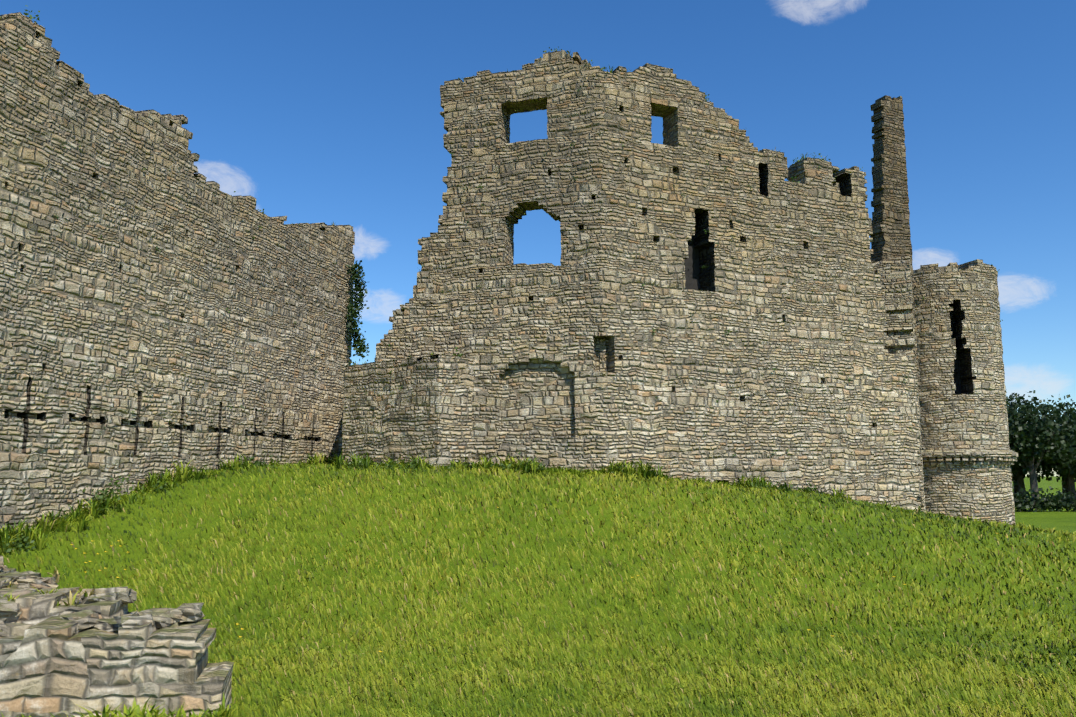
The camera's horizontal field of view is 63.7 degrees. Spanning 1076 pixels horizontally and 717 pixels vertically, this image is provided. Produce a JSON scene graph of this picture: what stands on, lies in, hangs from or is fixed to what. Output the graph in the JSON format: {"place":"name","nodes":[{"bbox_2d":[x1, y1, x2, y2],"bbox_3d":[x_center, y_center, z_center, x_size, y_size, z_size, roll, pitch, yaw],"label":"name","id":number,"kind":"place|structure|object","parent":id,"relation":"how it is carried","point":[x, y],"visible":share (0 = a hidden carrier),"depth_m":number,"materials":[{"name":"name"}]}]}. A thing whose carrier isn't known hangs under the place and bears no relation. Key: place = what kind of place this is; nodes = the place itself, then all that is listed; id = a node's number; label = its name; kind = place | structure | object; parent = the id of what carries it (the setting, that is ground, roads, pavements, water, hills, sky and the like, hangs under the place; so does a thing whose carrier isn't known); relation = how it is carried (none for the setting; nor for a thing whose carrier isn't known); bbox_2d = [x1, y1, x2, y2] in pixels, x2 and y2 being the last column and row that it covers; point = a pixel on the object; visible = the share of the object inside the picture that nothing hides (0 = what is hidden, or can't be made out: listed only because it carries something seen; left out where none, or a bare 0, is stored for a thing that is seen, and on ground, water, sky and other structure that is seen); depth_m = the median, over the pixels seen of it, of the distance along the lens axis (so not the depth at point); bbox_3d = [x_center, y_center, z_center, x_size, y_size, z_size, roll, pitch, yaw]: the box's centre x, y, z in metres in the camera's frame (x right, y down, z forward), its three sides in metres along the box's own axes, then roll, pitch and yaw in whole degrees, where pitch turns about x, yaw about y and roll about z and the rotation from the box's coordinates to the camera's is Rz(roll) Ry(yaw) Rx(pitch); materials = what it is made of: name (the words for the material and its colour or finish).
{"place":"outdoors","nodes":[
{"label":"outdoors","id":0,"kind":"place"},
{"bbox_2d":[0,569,98,605],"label":"dry grass","id":1,"kind":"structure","parent":0,"point":[56,575],"depth_m":10.41,"materials":[{"name":"beige plant"}]},
{"bbox_2d":[0,459,335,555],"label":"weed leaves","id":2,"kind":"object","parent":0,"point":[18,543],"visible":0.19,"depth_m":20.32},
{"bbox_2d":[0,461,1075,716],"bbox_3d":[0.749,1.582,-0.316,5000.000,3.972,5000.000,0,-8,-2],"label":"ground","id":3,"kind":"structure","parent":0,"point":[1058,521],"depth_m":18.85,"materials":[{"name":"green plant"}]},
{"bbox_2d":[0,568,15,573],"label":"stone","id":4,"kind":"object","parent":3,"relation":"on","point":[8,571],"depth_m":12.13,"materials":[{"name":"stone"}]},
{"bbox_2d":[0,578,64,595],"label":"stone","id":5,"kind":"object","parent":3,"relation":"on","point":[15,590],"depth_m":10.78,"materials":[{"name":"stone"}]},
{"bbox_2d":[0,587,136,624],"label":"stones","id":6,"kind":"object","parent":3,"relation":"on","point":[34,610],"depth_m":10.02,"materials":[{"name":"stone"}]},
{"bbox_2d":[0,555,204,636],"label":"stones","id":7,"kind":"object","parent":3,"relation":"on","point":[162,617],"visible":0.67,"depth_m":9.95,"materials":[{"name":"grey stone"}]},
{"bbox_2d":[0,615,233,716],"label":"ruined stone wall","id":8,"kind":"structure","parent":3,"relation":"on","point":[56,666],"depth_m":9.25,"materials":[{"name":"stone"}]},
{"bbox_2d":[0,692,241,716],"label":"grass","id":9,"kind":"structure","parent":3,"relation":"on","point":[221,711],"depth_m":9.15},
{"bbox_2d":[0,451,339,553],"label":"grass weeds","id":10,"kind":"object","parent":3,"relation":"on","point":[181,473],"depth_m":23.14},
{"bbox_2d":[0,12,354,533],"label":"curtain wall","id":11,"kind":"structure","parent":3,"relation":"on","point":[175,355],"depth_m":25.43,"materials":[{"name":"grey stone"}]},
{"bbox_2d":[0,5,347,456],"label":"curtain ferns","id":12,"kind":"object","parent":11,"relation":"attached to","point":[31,17],"visible":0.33,"depth_m":25.92,"materials":[{"name":"green plant"}]},
{"bbox_2d":[343,260,369,360],"bbox_3d":[-8.127,-2.171,38.879,1.237,4.638,1.059,0,-8,-2],"label":"ivy","id":13,"kind":"object","parent":11,"relation":"attached to","point":[351,326],"visible":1,"depth_m":38.75,"materials":[{"name":"green plant"}]},
{"bbox_2d":[324,457,471,471],"bbox_3d":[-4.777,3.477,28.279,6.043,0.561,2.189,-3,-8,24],"label":"weeds","id":14,"kind":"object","parent":3,"relation":"on","point":[403,464],"depth_m":27.87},
{"bbox_2d":[341,354,473,471],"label":"block wall","id":15,"kind":"structure","parent":3,"relation":"on","point":[436,390],"depth_m":28.35,"materials":[{"name":"stone"}]},
{"bbox_2d":[341,347,462,418],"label":"wall plants","id":16,"kind":"object","parent":15,"relation":"on","point":[393,370],"visible":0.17,"depth_m":28.55,"materials":[{"name":"green plant"}]},
{"bbox_2d":[332,451,493,471],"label":"weeds","id":17,"kind":"object","parent":3,"relation":"on","point":[354,460],"depth_m":27.74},
{"bbox_2d":[75,455,821,512],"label":"weeds","id":18,"kind":"object","parent":3,"relation":"on","point":[101,497],"visible":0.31,"depth_m":23.25,"materials":[{"name":"green plant"}]},
{"bbox_2d":[71,507,905,651],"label":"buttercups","id":19,"kind":"object","parent":3,"relation":"on","point":[379,651],"visible":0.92,"depth_m":18.48,"materials":[{"name":"yellow"}]},
{"bbox_2d":[373,50,922,508],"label":"keep wall","id":20,"kind":"structure","parent":3,"relation":"on","point":[581,362],"depth_m":29.12,"materials":[{"name":"grey stone"}]},
{"bbox_2d":[419,48,826,269],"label":"grass tufts","id":21,"kind":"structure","parent":20,"relation":"on","point":[611,70],"depth_m":30.14,"materials":[{"name":"green plant"}]},
{"bbox_2d":[388,47,912,455],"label":"wall plants","id":22,"kind":"object","parent":20,"relation":"on","point":[703,266],"visible":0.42,"depth_m":29.35,"materials":[{"name":"green plant"}]},
{"bbox_2d":[871,256,925,511],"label":"return wall","id":23,"kind":"structure","parent":3,"relation":"on","point":[897,299],"depth_m":33.18,"materials":[{"name":"stone"}]},
{"bbox_2d":[870,218,919,387],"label":"chimney wall","id":24,"kind":"structure","parent":23,"relation":"attached to","point":[891,239],"depth_m":34.25,"materials":[{"name":"stone"}]},
{"bbox_2d":[870,95,909,220],"bbox_3d":[14.123,-8.089,35.018,1.469,5.299,0.631,3,-8,-24],"label":"chimney","id":25,"kind":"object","parent":24,"relation":"on","point":[889,189],"depth_m":34.79,"materials":[{"name":"stone"}]},
{"bbox_2d":[913,259,1014,525],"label":"tower wall","id":26,"kind":"structure","parent":3,"relation":"on","point":[962,393],"depth_m":36.92,"materials":[{"name":"grey stone"}]},
{"bbox_2d":[922,450,1017,464],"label":"tower corbels","id":27,"kind":"object","parent":26,"relation":"attached to","point":[998,457],"visible":0.83,"depth_m":36.20,"materials":[{"name":"grey stone"}]},
{"bbox_2d":[1008,408,1042,485],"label":"tree","id":28,"kind":"object","parent":3,"relation":"on","point":[1014,472],"depth_m":90.00,"materials":[{"name":"green plant"}]},
{"bbox_2d":[1010,398,1058,504],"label":"tree","id":29,"kind":"object","parent":3,"relation":"on","point":[1020,481],"visible":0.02,"depth_m":93.23,"materials":[{"name":"green plant"}]},
{"bbox_2d":[1013,423,1056,498],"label":"tree","id":30,"kind":"object","parent":3,"relation":"on","point":[1015,489],"depth_m":101.45,"materials":[{"name":"green plant"}]},
{"bbox_2d":[1006,390,1075,508],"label":"tree","id":31,"kind":"object","parent":3,"relation":"on","point":[1033,439],"visible":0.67,"depth_m":86.23,"materials":[{"name":"green plant"}]},
{"bbox_2d":[1012,480,1075,511],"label":"hedge","id":32,"kind":"object","parent":3,"relation":"on","point":[1054,502],"visible":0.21,"depth_m":77.83,"materials":[{"name":"green plant"}]},
{"bbox_2d":[1024,400,1075,501],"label":"tree","id":33,"kind":"object","parent":3,"relation":"on","point":[1066,486],"depth_m":95.82,"materials":[{"name":"green plant"}]},
{"bbox_2d":[1034,404,1075,506],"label":"tree","id":34,"kind":"object","parent":3,"relation":"on","point":[1060,469],"visible":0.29,"depth_m":90.66,"materials":[{"name":"green plant"}]},
{"bbox_2d":[0,0,1075,475],"label":"sky","id":35,"kind":"structure","parent":0,"point":[314,111],"materials":[{"name":"blue"}]},
{"bbox_2d":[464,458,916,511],"bbox_3d":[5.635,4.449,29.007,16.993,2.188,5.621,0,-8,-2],"label":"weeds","id":36,"kind":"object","parent":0,"point":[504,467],"visible":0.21,"depth_m":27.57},
{"bbox_2d":[454,452,941,514],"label":"weeds","id":37,"kind":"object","parent":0,"point":[638,471],"depth_m":26.85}
]}

